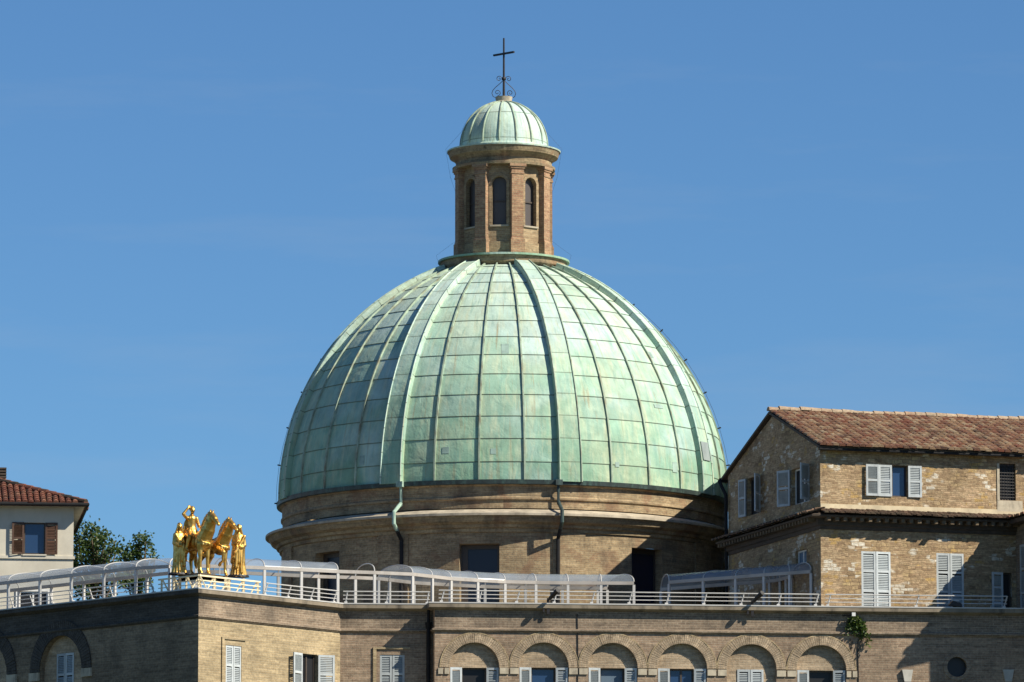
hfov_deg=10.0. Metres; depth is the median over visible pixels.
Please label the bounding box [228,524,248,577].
gilded statue
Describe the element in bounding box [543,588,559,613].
spotlight
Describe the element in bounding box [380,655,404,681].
window
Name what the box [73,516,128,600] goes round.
leafy tree
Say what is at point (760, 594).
spotlight
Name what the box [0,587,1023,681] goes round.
brick building
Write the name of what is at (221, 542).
gilded horse statue
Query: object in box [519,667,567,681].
window
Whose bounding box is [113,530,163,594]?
leafy tree
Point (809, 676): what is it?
window
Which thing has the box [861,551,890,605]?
window
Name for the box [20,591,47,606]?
window
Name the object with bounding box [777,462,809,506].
window
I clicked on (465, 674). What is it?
window
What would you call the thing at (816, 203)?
sky
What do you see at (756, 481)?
window
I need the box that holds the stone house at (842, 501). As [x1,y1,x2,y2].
[711,406,1023,607]
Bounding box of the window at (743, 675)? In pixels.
[737,669,763,681]
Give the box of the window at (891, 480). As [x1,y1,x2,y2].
[866,464,921,497]
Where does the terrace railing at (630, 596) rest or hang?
on the brick building
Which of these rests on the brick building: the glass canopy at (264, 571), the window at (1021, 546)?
the glass canopy at (264, 571)
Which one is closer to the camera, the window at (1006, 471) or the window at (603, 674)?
the window at (603, 674)
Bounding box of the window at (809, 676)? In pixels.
[797,670,844,681]
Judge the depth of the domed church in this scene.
234.77 m
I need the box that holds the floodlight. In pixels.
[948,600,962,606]
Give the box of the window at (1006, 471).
[999,464,1015,500]
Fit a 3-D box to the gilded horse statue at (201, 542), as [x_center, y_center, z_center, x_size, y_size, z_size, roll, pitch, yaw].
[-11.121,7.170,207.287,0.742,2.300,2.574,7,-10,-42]
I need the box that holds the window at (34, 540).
[12,522,57,553]
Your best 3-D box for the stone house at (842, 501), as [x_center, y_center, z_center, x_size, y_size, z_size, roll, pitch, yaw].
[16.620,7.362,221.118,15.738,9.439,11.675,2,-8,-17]
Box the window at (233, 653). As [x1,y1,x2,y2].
[226,645,240,681]
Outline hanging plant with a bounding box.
[844,615,872,652]
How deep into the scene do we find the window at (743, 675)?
212.22 m
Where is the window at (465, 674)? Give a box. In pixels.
[450,667,498,681]
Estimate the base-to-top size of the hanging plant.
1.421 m
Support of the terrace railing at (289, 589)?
on the brick building
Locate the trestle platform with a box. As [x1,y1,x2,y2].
[158,573,260,593]
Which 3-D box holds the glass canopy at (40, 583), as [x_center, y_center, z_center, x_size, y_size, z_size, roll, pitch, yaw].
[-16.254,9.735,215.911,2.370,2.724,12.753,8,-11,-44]
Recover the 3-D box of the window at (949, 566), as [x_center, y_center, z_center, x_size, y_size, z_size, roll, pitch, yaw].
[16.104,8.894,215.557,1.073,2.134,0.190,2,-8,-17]
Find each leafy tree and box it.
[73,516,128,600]
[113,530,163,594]
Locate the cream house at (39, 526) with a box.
[0,467,89,608]
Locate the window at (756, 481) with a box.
[738,473,760,517]
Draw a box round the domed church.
[265,38,729,604]
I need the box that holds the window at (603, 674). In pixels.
[588,668,636,681]
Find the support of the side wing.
on the ground
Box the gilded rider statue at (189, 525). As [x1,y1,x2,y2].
[182,505,200,550]
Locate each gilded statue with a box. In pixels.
[168,522,188,575]
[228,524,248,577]
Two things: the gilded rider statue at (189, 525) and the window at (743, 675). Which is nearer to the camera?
the gilded rider statue at (189, 525)
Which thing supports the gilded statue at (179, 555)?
on the trestle platform
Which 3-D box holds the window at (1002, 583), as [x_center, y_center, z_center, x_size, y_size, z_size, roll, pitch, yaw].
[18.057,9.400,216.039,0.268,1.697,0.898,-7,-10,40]
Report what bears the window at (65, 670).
in the brick building
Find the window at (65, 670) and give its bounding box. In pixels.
[57,652,73,681]
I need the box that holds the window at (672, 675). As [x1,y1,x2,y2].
[658,668,705,681]
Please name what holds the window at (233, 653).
in the brick building
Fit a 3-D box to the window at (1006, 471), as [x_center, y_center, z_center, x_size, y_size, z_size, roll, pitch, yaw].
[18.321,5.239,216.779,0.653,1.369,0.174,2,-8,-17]
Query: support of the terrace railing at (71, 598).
on the brick building
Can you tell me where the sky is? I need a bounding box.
[0,0,1023,600]
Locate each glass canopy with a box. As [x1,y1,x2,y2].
[0,558,193,608]
[194,557,634,603]
[659,562,812,605]
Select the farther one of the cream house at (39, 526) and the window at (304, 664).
the cream house at (39, 526)
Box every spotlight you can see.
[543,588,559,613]
[747,591,763,616]
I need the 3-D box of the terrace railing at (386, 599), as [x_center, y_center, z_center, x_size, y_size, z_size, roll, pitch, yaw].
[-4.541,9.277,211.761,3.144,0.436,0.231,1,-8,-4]
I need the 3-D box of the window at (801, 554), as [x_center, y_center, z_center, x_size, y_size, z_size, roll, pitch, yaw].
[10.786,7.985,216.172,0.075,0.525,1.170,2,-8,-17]
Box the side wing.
[1004,512,1023,607]
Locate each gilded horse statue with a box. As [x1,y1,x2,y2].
[180,510,219,574]
[193,517,237,575]
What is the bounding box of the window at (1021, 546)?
[1020,544,1023,607]
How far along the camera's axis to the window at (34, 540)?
242.48 m
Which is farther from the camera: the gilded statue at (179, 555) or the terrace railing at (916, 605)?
the terrace railing at (916, 605)
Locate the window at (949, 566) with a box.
[936,553,963,606]
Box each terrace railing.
[0,580,155,607]
[262,582,338,601]
[343,591,429,602]
[439,590,818,605]
[825,594,1007,607]
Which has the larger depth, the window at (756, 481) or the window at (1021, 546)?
the window at (756, 481)
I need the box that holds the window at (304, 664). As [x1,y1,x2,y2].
[293,652,334,681]
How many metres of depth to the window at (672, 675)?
212.07 m
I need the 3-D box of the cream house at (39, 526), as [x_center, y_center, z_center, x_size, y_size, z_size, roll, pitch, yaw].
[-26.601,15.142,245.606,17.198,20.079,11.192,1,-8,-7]
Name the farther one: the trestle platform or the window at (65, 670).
the window at (65, 670)
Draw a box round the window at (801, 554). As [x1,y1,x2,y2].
[798,550,806,564]
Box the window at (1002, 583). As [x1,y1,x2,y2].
[992,572,1010,607]
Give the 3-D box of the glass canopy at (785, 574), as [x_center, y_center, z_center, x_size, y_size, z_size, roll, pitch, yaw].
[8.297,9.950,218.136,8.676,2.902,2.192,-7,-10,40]
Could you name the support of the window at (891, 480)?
in the stone house at (842, 501)

